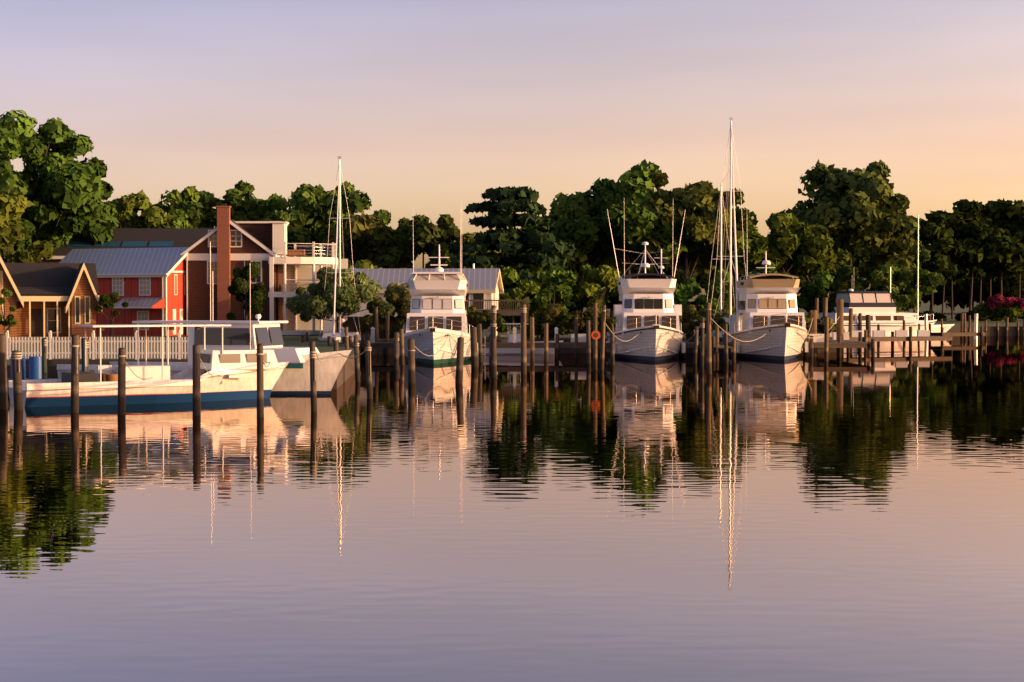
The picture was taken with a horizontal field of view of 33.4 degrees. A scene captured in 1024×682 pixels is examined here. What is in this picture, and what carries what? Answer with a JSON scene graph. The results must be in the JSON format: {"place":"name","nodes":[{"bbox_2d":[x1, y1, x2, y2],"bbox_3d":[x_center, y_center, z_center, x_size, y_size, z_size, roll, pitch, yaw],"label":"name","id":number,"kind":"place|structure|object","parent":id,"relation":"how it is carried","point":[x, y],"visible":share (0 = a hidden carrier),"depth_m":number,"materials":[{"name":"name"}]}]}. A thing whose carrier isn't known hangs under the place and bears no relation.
{"place":"outdoors","nodes":[
{"label":"outdoors","id":0,"kind":"place"},
{"bbox_2d":[59,247,188,335],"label":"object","id":1,"kind":"structure","parent":0,"point":[147,284],"depth_m":134.55,"materials":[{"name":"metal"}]},
{"bbox_2d":[41,228,214,262],"bbox_3d":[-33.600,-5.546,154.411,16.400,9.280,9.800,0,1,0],"label":"roof","id":2,"kind":"structure","parent":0,"point":[151,237],"depth_m":152.13,"materials":[{"name":"grey metal"}]},
{"bbox_2d":[180,204,347,334],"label":"shingle house","id":3,"kind":"structure","parent":0,"point":[283,276],"depth_m":134.91,"materials":[{"name":"wood"}]},
{"bbox_2d":[98,331,599,381],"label":"mooring lines","id":4,"kind":"object","parent":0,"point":[108,377],"visible":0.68,"depth_m":62.45,"materials":[{"name":"beige fabric"}]},
{"bbox_2d":[323,264,503,336],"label":"boat house","id":5,"kind":"structure","parent":0,"point":[485,284],"depth_m":132.36,"materials":[{"name":"white metal"}]},
{"bbox_2d":[0,301,1023,681],"bbox_3d":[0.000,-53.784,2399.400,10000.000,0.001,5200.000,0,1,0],"label":"water surface","id":6,"kind":"object","parent":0,"point":[852,515],"depth_m":28.65,"materials":[{"name":"purple liquid"}]},
{"bbox_2d":[8,294,288,406],"bbox_3d":[-13.235,0.017,63.880,10.407,5.900,3.160,-1,2,-28],"label":"workboat","id":7,"kind":"object","parent":6,"relation":"on","point":[236,371],"visible":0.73,"depth_m":63.22,"materials":[{"name":"white"}]},
{"bbox_2d":[7,356,57,385],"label":"barrels","id":8,"kind":"object","parent":7,"relation":"on","point":[35,367],"visible":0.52,"depth_m":69.34,"materials":[{"name":"blue plastic"}]},
{"bbox_2d":[57,241,351,393],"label":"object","id":9,"kind":"object","parent":6,"relation":"on","point":[294,378],"visible":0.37,"depth_m":68.63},
{"bbox_2d":[318,156,360,341],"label":"sloop","id":10,"kind":"object","parent":6,"relation":"on","point":[335,335],"visible":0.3,"depth_m":119.25,"materials":[{"name":"white"}]},
{"bbox_2d":[399,205,477,363],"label":"trawler","id":11,"kind":"object","parent":6,"relation":"on","point":[436,316],"visible":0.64,"depth_m":105.58,"materials":[{"name":"white"}]},
{"bbox_2d":[0,297,879,416],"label":"pilings","id":12,"kind":"object","parent":6,"relation":"in","point":[476,354],"visible":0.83,"depth_m":83.22,"materials":[{"name":"brown wood"}]},
{"bbox_2d":[477,323,563,354],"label":"skiff","id":13,"kind":"object","parent":6,"relation":"on","point":[508,351],"visible":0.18,"depth_m":119.27,"materials":[{"name":"white"}]},
{"bbox_2d":[301,300,985,361],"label":"pier","id":14,"kind":"structure","parent":6,"relation":"in","point":[858,340],"depth_m":114.25,"materials":[{"name":"brown wood"}]},
{"bbox_2d":[606,209,685,360],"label":"trawler","id":15,"kind":"object","parent":6,"relation":"on","point":[647,310],"visible":0.83,"depth_m":110.82,"materials":[{"name":"white"}]},
{"bbox_2d":[700,117,746,354],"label":"ketch","id":16,"kind":"object","parent":6,"relation":"on","point":[729,319],"visible":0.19,"depth_m":120.29,"materials":[{"name":"white"}]},
{"bbox_2d":[721,251,808,359],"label":"trawler","id":17,"kind":"object","parent":6,"relation":"on","point":[767,302],"visible":0.81,"depth_m":111.79,"materials":[{"name":"white wood"}]},
{"bbox_2d":[818,289,936,336],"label":"motor yacht","id":18,"kind":"object","parent":6,"relation":"on","point":[879,307],"visible":0.56,"depth_m":166.13,"materials":[{"name":"white"}]},
{"bbox_2d":[896,215,954,331],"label":"sloop","id":19,"kind":"object","parent":6,"relation":"on","point":[937,328],"visible":0.2,"depth_m":176.18,"materials":[{"name":"white"}]},
{"bbox_2d":[903,313,1023,338],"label":"pilings","id":20,"kind":"object","parent":6,"relation":"in","point":[963,323],"visible":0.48,"depth_m":172.62,"materials":[{"name":"brown wood"}]},
{"bbox_2d":[0,0,1023,300],"label":"sky","id":21,"kind":"structure","parent":0,"point":[427,107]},
{"bbox_2d":[7,301,1022,388],"bbox_3d":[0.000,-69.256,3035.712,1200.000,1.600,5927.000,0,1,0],"label":"ground","id":22,"kind":"structure","parent":0,"point":[347,371],"depth_m":121.64,"materials":[{"name":"green plant"}]},
{"bbox_2d":[0,256,101,342],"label":"cottage","id":23,"kind":"structure","parent":22,"relation":"on","point":[60,300],"depth_m":111.92,"materials":[{"name":"brown wood"}]},
{"bbox_2d":[6,331,187,358],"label":"picket fence","id":24,"kind":"object","parent":22,"relation":"on","point":[94,341],"visible":0.6,"depth_m":80.52,"materials":[{"name":"white wood"}]},
{"bbox_2d":[25,317,397,364],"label":"dark board fence","id":25,"kind":"object","parent":22,"relation":"on","point":[350,322],"visible":0.32,"depth_m":123.97,"materials":[{"name":"brown wood"}]},
{"bbox_2d":[0,110,1023,342],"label":"trees","id":26,"kind":"object","parent":22,"relation":"on","point":[866,219],"visible":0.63,"depth_m":189.50,"materials":[{"name":"green plant"}]},
{"bbox_2d":[0,261,1023,338],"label":"garden foliage","id":27,"kind":"object","parent":22,"relation":"on","point":[352,295],"visible":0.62,"depth_m":122.35,"materials":[{"name":"green plant"}]},
{"bbox_2d":[985,294,1023,310],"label":"flowering bush","id":28,"kind":"object","parent":22,"relation":"on","point":[995,301],"visible":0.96,"depth_m":213.23,"materials":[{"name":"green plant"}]}
]}

